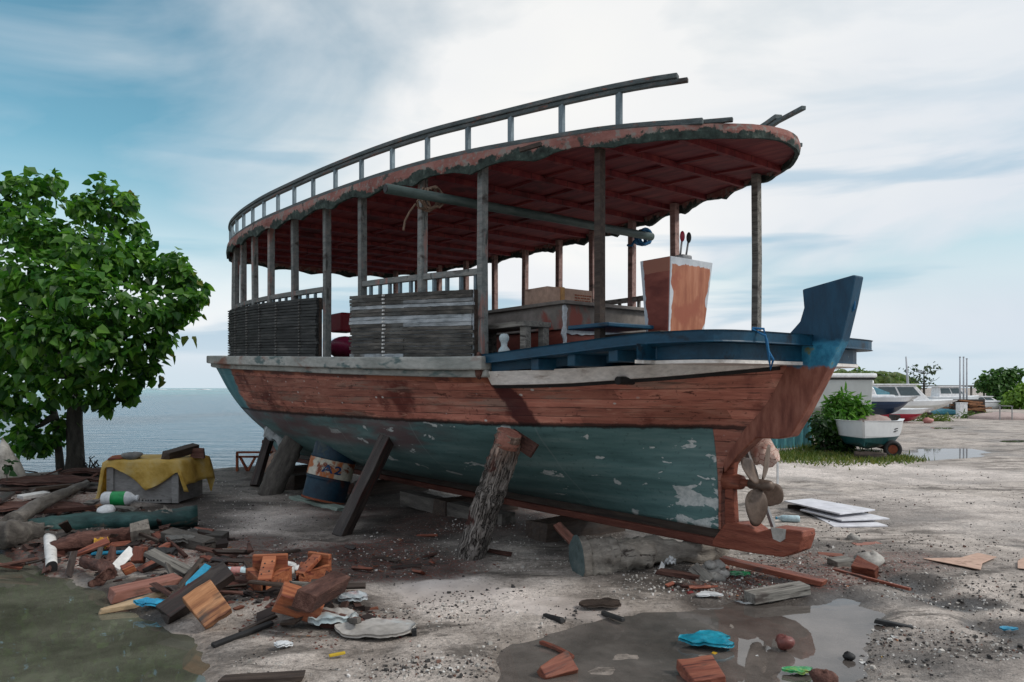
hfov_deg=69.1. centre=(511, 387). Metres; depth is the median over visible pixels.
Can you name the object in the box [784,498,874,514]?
panel
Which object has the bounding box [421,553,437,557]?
splinter
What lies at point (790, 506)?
batten
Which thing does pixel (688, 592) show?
red shavings
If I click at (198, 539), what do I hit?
plank
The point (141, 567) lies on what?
board scrap
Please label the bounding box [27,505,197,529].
log
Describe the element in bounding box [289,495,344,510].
plank
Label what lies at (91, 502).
board scrap
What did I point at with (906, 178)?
sky
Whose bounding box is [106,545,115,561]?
board scrap
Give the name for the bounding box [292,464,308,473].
keel block
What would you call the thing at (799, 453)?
grass
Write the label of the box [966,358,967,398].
thin pole
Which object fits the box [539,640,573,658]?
branch
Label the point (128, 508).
board scrap
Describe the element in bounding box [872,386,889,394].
boat cover
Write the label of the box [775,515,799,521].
water bottle
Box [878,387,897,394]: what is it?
side window
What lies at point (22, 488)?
board
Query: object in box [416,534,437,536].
splinter
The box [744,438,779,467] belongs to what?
cloth bundle
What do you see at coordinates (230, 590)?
board scrap
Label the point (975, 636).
dark gravel
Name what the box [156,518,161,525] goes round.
board scrap
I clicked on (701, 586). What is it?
splinter
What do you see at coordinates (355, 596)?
plastic bag
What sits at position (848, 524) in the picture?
panel
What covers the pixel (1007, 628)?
plastic scrap
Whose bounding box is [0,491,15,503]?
board
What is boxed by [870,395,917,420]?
blue boat
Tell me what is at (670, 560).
foam cup
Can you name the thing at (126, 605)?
plank
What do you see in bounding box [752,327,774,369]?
rope
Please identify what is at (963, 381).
thin pole
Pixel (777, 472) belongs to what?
stake
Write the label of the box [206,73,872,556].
wooden boat
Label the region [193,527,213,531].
board scrap
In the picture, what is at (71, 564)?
board scrap
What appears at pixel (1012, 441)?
puddle
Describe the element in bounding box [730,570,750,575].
wrapper
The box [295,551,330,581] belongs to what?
timber offcut
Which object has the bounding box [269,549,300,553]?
stick
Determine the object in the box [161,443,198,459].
timber
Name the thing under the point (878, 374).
bush
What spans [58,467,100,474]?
rubbish heap
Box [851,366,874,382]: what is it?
thicket
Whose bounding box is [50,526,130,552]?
log
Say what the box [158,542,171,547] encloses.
board scrap
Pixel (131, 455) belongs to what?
flat stone
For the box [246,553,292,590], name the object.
timber offcut
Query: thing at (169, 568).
board scrap
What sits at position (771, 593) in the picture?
plank
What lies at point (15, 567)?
board scrap
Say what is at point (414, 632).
wood block
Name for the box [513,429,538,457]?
wedge
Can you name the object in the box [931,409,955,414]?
tarpaulin heap
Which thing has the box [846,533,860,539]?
stone
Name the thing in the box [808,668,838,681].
stone
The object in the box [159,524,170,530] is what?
board scrap
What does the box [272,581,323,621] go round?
timber
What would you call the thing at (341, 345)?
buoy
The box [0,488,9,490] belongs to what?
board scrap
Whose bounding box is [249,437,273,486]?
timber prop
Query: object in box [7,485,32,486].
board
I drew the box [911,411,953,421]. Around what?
shore weeds
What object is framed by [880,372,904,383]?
thicket
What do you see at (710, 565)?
stone
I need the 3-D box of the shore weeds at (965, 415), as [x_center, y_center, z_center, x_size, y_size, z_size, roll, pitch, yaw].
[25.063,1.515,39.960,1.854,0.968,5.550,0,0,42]
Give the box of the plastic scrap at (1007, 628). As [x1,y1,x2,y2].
[999,626,1017,629]
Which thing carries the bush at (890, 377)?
on the ground at (988, 510)
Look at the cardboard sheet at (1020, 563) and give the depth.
6.59 m
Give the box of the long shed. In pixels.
[920,385,973,395]
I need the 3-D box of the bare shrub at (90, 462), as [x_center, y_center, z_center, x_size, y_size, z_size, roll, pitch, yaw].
[-7.743,1.416,13.648,0.352,0.427,0.227,0,0,0]
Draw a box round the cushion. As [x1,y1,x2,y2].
[331,312,351,332]
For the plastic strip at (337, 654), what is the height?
0.016 m
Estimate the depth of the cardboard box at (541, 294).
7.54 m
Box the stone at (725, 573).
[718,569,729,576]
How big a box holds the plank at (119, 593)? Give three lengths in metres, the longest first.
0.538 x 0.164 x 0.082 m
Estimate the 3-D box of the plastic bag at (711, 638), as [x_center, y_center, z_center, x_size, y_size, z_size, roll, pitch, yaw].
[1.217,1.579,4.678,0.334,0.045,0.271,0,0,0]
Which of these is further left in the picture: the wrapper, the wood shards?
the wood shards
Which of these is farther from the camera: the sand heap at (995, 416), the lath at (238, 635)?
the sand heap at (995, 416)
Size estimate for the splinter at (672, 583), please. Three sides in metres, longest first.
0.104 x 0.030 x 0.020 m
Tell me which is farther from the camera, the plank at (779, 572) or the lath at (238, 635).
the plank at (779, 572)
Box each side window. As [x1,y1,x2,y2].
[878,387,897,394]
[897,387,919,394]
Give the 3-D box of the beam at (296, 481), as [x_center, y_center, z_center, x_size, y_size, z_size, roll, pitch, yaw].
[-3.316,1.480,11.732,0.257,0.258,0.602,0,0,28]
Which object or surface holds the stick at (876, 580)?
on the ground at (988, 510)
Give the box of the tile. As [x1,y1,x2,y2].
[107,455,122,459]
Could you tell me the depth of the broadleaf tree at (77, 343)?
12.95 m
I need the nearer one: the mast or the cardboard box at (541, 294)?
the cardboard box at (541, 294)
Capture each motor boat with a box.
[926,386,980,408]
[978,396,1002,408]
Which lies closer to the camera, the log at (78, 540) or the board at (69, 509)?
the log at (78, 540)
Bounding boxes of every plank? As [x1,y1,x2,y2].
[98,591,172,614]
[107,573,182,603]
[143,548,190,576]
[156,561,234,624]
[160,527,215,552]
[169,558,204,595]
[187,529,228,539]
[218,670,305,681]
[233,575,247,587]
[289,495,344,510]
[720,556,826,586]
[744,581,810,604]
[852,541,881,544]
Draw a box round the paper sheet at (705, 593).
[696,591,723,596]
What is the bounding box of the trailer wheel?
[877,440,901,456]
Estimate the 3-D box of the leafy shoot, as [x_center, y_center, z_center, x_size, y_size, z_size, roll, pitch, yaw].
[-7.846,1.355,11.619,0.243,0.510,0.210,0,0,33]
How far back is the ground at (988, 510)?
6.40 m
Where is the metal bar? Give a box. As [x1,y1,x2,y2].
[746,451,775,526]
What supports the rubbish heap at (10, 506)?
on the ground at (988, 510)
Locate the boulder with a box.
[0,437,25,478]
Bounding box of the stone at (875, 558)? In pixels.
[854,550,884,566]
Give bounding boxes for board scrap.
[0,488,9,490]
[0,557,38,566]
[0,563,22,569]
[11,562,25,566]
[24,558,44,565]
[42,554,52,573]
[52,506,61,515]
[58,520,72,532]
[65,551,77,577]
[77,537,109,556]
[83,500,99,504]
[95,547,102,558]
[106,540,130,546]
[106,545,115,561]
[115,506,135,510]
[136,554,174,572]
[136,565,164,571]
[139,532,158,542]
[142,562,159,572]
[149,582,171,596]
[149,585,178,591]
[151,532,160,538]
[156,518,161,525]
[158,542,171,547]
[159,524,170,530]
[165,562,174,573]
[166,537,187,557]
[183,540,216,547]
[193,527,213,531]
[195,545,237,557]
[197,530,237,540]
[205,552,214,556]
[210,557,227,563]
[211,549,249,554]
[219,590,242,594]
[221,589,237,595]
[223,558,251,562]
[223,583,246,588]
[243,560,251,567]
[247,542,253,552]
[247,580,301,587]
[280,616,302,625]
[289,581,308,584]
[322,609,364,621]
[346,582,365,588]
[347,617,360,623]
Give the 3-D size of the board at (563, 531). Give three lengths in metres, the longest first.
0.310 x 0.093 x 0.042 m
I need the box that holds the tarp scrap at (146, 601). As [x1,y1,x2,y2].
[133,597,164,606]
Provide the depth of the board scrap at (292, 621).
4.91 m
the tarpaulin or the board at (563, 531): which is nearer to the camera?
the board at (563, 531)
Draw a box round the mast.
[905,357,908,383]
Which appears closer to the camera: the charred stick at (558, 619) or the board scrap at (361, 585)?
the charred stick at (558, 619)
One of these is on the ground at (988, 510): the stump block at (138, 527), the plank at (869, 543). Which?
the plank at (869, 543)
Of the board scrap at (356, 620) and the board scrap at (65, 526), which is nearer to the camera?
the board scrap at (356, 620)
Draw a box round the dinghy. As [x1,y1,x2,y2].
[834,414,903,448]
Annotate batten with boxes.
[787,504,867,512]
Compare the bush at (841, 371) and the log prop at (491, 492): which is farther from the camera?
the bush at (841, 371)
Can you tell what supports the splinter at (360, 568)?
on the ground at (988, 510)
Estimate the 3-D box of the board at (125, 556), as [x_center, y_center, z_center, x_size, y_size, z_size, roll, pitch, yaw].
[-3.400,1.492,6.522,0.083,0.021,0.251,33,36,-6]
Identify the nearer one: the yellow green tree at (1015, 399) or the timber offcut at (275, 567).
the timber offcut at (275, 567)
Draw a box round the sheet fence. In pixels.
[771,414,812,447]
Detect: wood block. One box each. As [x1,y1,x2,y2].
[120,562,136,574]
[130,546,147,563]
[182,580,231,628]
[412,628,416,636]
[676,655,725,681]
[827,555,854,566]
[851,555,878,578]
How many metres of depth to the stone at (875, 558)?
6.67 m
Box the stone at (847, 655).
[842,651,855,660]
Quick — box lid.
[96,504,115,512]
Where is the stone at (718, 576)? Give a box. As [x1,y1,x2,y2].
[709,572,725,580]
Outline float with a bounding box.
[923,417,933,422]
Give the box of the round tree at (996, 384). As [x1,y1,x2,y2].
[975,365,1023,400]
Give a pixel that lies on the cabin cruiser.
(921, 400)
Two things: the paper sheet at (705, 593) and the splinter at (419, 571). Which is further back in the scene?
the splinter at (419, 571)
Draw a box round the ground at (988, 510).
[0,388,1023,681]
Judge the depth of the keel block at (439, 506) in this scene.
9.21 m
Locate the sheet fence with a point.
(800, 438)
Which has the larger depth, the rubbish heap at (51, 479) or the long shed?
the long shed
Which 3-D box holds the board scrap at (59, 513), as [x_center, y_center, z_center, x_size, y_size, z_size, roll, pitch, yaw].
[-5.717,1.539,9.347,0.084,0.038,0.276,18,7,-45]
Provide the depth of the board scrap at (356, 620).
4.81 m
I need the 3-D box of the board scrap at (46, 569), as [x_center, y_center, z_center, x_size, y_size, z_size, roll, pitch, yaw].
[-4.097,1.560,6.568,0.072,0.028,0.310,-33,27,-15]
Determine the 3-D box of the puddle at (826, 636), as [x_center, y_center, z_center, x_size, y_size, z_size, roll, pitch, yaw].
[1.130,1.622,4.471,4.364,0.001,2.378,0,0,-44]
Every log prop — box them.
[258,435,302,495]
[456,427,521,560]
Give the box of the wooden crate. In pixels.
[106,467,202,502]
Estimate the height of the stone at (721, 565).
0.100 m
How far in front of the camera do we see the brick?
10.57 m
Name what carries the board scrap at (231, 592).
on the ground at (988, 510)
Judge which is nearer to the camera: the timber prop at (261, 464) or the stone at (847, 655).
the stone at (847, 655)
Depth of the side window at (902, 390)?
39.45 m
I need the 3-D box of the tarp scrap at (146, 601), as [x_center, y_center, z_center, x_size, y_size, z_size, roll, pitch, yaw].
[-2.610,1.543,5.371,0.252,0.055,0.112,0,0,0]
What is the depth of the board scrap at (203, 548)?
6.91 m
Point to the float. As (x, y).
(928, 420)
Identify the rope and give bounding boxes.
[402,185,443,230]
[627,227,651,246]
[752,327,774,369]
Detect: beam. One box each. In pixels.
[285,472,306,489]
[348,482,353,493]
[400,490,515,525]
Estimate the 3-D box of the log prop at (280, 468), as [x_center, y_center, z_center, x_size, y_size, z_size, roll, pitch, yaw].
[-3.436,1.145,11.131,0.383,1.046,0.344,24,-8,-19]
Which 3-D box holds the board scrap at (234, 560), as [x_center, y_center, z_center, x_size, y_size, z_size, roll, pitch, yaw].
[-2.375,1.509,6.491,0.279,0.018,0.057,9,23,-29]
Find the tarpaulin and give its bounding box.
[93,454,214,498]
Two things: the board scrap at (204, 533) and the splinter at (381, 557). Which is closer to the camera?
the splinter at (381, 557)
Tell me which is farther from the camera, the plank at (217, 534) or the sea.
the sea
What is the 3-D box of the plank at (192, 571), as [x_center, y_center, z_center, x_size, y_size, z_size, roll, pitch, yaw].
[-2.538,1.490,5.814,0.052,0.031,1.213,0,1,-13]
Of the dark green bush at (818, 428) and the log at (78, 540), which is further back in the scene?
the dark green bush at (818, 428)
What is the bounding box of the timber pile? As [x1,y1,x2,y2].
[943,399,991,414]
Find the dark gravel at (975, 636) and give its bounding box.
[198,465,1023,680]
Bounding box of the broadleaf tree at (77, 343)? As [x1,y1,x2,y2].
[0,165,215,471]
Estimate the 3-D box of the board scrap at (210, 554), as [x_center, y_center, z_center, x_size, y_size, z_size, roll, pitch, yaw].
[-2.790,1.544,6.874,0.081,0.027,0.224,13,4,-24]
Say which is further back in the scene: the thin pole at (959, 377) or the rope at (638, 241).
the thin pole at (959, 377)
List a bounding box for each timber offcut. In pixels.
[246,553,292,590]
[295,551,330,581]
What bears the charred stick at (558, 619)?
on the ground at (988, 510)
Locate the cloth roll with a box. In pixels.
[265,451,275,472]
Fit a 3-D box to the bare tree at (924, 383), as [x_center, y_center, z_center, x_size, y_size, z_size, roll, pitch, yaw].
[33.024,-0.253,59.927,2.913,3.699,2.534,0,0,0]
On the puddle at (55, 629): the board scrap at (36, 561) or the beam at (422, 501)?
the board scrap at (36, 561)
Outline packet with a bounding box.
[782,666,812,674]
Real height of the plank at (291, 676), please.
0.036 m
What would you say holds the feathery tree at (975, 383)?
on the ground at (988, 510)
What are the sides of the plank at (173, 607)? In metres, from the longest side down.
0.548 x 0.155 x 0.093 m
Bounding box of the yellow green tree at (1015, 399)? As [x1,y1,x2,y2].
[999,383,1023,409]
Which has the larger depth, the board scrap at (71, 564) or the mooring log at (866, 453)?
the mooring log at (866, 453)
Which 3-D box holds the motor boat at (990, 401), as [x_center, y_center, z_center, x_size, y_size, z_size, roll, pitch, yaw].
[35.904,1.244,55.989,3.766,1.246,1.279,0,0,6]
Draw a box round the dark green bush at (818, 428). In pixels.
[805,411,853,453]
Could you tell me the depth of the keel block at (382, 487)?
11.06 m
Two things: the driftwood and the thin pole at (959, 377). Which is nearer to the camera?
the driftwood
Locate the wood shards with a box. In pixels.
[1,474,378,628]
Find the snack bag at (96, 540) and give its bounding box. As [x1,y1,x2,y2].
[94,537,108,547]
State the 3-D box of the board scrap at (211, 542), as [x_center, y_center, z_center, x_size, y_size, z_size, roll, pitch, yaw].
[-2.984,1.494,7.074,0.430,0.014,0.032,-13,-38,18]
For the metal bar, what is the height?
0.706 m
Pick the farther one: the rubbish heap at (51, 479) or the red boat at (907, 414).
the red boat at (907, 414)
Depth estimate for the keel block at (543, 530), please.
7.75 m
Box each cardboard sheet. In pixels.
[923,553,995,569]
[1018,558,1023,568]
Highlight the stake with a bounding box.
[776,462,778,483]
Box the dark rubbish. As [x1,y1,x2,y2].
[144,547,177,559]
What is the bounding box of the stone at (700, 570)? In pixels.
[688,563,713,581]
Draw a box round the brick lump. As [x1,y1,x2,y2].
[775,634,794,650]
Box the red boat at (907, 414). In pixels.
[882,408,933,421]
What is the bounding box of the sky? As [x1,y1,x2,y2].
[0,0,1023,387]
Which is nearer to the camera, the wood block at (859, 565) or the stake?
the wood block at (859, 565)
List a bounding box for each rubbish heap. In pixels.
[0,474,98,485]
[0,499,88,511]
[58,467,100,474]
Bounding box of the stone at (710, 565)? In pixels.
[704,560,716,569]
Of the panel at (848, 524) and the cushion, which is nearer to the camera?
the panel at (848, 524)
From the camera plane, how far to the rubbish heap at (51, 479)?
11.61 m
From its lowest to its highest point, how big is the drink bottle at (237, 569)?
0.081 m
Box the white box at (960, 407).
[956,403,967,416]
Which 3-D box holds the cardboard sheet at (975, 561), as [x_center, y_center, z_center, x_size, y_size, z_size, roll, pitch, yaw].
[4.175,1.563,6.783,0.672,0.006,0.497,0,0,-33]
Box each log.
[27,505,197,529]
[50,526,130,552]
[569,534,728,576]
[854,451,886,458]
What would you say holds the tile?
on the tarpaulin
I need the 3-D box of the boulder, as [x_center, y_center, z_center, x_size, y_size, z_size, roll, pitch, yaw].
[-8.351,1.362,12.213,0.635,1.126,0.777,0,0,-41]
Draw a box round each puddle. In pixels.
[0,553,209,681]
[496,598,883,681]
[903,448,990,460]
[931,427,952,428]
[1000,440,1023,441]
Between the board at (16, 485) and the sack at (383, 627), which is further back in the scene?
the board at (16, 485)
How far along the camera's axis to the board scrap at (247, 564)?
6.40 m
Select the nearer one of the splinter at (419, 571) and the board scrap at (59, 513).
the splinter at (419, 571)
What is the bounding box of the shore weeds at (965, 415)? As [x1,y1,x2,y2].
[950,409,987,418]
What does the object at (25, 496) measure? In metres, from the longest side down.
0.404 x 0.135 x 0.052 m
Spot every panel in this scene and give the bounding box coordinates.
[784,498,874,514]
[800,507,888,520]
[810,513,887,527]
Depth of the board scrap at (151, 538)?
7.18 m
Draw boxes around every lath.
[211,621,273,647]
[238,614,277,631]
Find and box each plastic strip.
[91,550,124,554]
[185,564,210,585]
[329,651,344,656]
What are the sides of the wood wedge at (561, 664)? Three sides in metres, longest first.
0.219 x 0.130 x 0.062 m
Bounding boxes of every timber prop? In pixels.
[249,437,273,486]
[332,434,393,536]
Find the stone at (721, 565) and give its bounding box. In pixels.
[714,559,725,569]
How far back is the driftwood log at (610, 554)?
6.44 m
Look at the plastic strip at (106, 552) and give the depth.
6.92 m
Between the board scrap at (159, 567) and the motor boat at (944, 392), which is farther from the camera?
the motor boat at (944, 392)
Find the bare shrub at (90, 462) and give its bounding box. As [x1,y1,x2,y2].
[79,454,99,467]
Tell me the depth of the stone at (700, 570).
6.16 m
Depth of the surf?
765.21 m
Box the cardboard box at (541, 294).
[525,286,591,304]
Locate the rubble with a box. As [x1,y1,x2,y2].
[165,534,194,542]
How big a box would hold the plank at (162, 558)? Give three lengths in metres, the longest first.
0.466 x 0.114 x 0.041 m
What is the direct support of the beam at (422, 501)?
on the ground at (988, 510)
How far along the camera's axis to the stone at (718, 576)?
6.09 m
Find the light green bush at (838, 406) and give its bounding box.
[810,382,875,450]
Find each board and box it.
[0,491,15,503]
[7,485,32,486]
[9,485,47,491]
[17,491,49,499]
[29,484,72,490]
[40,505,95,513]
[113,546,132,570]
[553,522,573,543]
[655,568,699,579]
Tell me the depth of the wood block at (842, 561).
6.61 m
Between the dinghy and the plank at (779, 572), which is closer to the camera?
the plank at (779, 572)
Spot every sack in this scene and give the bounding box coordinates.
[305,607,358,625]
[334,618,415,637]
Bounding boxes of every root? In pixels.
[79,556,116,586]
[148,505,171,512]
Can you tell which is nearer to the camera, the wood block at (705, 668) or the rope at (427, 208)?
the wood block at (705, 668)
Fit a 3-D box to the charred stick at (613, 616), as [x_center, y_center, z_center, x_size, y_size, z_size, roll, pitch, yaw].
[0.704,1.595,5.196,0.036,0.031,0.235,0,-2,-31]
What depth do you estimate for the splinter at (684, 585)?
5.90 m
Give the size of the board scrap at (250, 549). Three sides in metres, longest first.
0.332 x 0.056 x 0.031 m
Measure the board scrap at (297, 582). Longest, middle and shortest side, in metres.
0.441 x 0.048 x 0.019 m
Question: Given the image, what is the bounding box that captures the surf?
[143,389,227,389]
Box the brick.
[190,448,204,458]
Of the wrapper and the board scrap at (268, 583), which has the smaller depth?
the board scrap at (268, 583)
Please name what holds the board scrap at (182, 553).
on the ground at (988, 510)
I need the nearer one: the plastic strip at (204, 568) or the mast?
the plastic strip at (204, 568)
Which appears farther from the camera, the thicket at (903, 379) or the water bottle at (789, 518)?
the thicket at (903, 379)
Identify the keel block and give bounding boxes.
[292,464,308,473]
[352,479,428,495]
[432,496,517,515]
[526,516,624,542]
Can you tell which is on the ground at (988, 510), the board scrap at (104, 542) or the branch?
the board scrap at (104, 542)
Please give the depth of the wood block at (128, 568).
6.21 m
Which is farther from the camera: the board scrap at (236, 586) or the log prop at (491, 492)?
the log prop at (491, 492)
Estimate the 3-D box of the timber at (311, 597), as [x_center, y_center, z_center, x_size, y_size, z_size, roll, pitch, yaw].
[-1.295,1.390,5.102,0.135,0.124,0.750,20,-3,6]
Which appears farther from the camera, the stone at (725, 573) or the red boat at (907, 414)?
the red boat at (907, 414)
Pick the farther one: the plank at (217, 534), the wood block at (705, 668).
the plank at (217, 534)
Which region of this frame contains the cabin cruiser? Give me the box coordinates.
[872,384,957,416]
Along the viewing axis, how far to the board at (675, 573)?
6.24 m
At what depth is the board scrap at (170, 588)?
5.49 m
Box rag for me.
[263,426,282,445]
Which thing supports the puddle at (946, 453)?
on the ground at (988, 510)
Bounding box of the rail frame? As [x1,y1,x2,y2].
[999,405,1012,419]
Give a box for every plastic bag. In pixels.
[338,590,367,601]
[678,630,733,647]
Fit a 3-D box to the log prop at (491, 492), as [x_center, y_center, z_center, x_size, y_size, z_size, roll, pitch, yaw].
[-0.209,1.021,6.843,0.322,1.356,0.346,30,19,38]
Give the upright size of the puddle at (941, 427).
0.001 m
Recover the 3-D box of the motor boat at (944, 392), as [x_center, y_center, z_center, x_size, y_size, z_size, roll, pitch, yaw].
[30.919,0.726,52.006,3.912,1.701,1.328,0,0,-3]
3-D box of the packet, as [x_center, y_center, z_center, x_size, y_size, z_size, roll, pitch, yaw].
[1.619,1.594,4.212,0.179,0.030,0.096,0,0,0]
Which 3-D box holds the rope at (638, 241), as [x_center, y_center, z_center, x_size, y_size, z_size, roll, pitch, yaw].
[1.597,-1.869,9.274,0.246,0.227,0.252,0,0,-38]
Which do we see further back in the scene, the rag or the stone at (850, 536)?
the rag
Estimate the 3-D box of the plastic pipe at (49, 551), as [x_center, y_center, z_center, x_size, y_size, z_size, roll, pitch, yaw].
[-4.289,1.527,6.921,0.109,0.110,0.961,0,5,-33]
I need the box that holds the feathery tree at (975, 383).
[972,378,984,395]
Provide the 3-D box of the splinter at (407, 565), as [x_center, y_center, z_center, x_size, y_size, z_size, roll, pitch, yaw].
[-0.932,1.568,6.548,0.278,0.020,0.038,-2,-4,-12]
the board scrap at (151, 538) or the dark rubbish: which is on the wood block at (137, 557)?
the dark rubbish
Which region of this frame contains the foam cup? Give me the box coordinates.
[664,556,675,564]
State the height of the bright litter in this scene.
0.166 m
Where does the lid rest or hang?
on the ground at (988, 510)
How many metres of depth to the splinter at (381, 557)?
6.88 m
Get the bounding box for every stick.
[200,555,235,566]
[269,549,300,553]
[543,613,563,622]
[601,611,624,621]
[832,568,910,590]
[874,618,912,627]
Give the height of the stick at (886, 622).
0.031 m
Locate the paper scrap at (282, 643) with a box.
[274,640,292,647]
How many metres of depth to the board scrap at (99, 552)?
6.78 m
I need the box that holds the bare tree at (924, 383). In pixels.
[898,361,941,394]
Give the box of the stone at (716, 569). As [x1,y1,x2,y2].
[706,567,720,572]
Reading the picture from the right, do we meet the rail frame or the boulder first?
the rail frame
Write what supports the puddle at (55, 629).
on the ground at (988, 510)
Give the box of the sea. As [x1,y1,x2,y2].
[0,388,307,472]
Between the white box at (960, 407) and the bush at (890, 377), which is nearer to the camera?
the white box at (960, 407)
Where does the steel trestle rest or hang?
on the ground at (988, 510)
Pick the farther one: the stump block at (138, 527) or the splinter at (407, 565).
the stump block at (138, 527)
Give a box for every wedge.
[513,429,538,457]
[537,650,577,678]
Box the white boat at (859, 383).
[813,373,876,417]
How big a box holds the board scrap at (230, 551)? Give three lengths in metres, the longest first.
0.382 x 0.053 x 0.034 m
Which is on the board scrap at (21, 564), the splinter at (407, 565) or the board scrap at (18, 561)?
the board scrap at (18, 561)
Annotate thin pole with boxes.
[959,357,960,398]
[963,357,964,398]
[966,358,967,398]
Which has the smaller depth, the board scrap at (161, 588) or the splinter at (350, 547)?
the board scrap at (161, 588)
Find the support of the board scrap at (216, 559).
on the stick at (207, 557)
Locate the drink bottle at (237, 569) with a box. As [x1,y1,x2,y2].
[228,566,245,575]
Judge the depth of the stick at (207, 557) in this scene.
6.71 m
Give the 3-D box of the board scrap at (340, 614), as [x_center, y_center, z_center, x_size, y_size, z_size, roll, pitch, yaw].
[-1.126,1.534,4.971,0.354,0.034,0.053,9,6,14]
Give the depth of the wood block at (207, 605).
4.93 m
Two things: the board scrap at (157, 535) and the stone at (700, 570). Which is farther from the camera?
the board scrap at (157, 535)
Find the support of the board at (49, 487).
on the ground at (988, 510)
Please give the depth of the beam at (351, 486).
11.00 m
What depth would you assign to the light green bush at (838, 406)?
18.13 m
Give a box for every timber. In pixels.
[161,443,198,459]
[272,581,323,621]
[291,571,349,612]
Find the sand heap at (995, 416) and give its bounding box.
[968,412,1023,419]
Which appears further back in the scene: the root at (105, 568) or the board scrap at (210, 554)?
the board scrap at (210, 554)
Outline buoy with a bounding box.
[331,336,351,356]
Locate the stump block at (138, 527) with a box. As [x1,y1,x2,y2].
[130,519,149,541]
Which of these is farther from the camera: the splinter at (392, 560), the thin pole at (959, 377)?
the thin pole at (959, 377)
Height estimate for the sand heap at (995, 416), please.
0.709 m
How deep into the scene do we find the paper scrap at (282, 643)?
4.54 m
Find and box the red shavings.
[0,491,894,648]
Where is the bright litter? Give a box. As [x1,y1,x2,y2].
[278,577,897,663]
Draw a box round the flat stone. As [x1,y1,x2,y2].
[121,452,142,459]
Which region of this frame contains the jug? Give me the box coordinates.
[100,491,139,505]
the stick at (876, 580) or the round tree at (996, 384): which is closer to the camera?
the stick at (876, 580)
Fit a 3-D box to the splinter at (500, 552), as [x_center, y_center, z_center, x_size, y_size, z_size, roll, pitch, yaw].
[-0.114,1.546,6.990,0.274,0.022,0.053,3,23,28]
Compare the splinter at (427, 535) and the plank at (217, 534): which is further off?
the splinter at (427, 535)
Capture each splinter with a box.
[345,544,355,549]
[351,566,374,569]
[372,556,392,558]
[384,558,401,562]
[390,563,421,568]
[412,569,425,574]
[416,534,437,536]
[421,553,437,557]
[487,548,511,556]
[665,581,674,586]
[680,584,703,587]
[688,585,710,588]
[818,552,843,556]
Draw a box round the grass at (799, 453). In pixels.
[775,442,934,469]
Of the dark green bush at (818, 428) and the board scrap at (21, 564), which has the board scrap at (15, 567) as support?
the board scrap at (21, 564)
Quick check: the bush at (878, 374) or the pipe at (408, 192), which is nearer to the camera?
the pipe at (408, 192)
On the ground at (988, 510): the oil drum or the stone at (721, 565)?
the oil drum
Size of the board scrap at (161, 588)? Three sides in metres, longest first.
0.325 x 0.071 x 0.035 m
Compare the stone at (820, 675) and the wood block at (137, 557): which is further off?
the wood block at (137, 557)
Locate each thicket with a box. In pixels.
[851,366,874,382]
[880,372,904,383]
[898,375,920,387]
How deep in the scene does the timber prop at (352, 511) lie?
8.21 m
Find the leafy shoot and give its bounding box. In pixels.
[2,459,18,485]
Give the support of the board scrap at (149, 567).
on the ground at (988, 510)
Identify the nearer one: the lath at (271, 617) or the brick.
the lath at (271, 617)
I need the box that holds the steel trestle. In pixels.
[236,451,272,470]
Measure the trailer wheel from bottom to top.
0.410 m
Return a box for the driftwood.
[0,480,89,549]
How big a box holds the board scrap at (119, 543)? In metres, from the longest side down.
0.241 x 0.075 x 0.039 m
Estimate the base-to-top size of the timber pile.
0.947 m
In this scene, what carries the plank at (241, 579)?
on the ground at (988, 510)
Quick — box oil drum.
[301,441,354,504]
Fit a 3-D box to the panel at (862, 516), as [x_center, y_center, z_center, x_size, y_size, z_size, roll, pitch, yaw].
[3.961,1.531,9.181,0.627,0.018,1.179,0,0,-14]
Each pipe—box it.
[43,533,57,571]
[383,183,654,240]
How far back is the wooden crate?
10.22 m

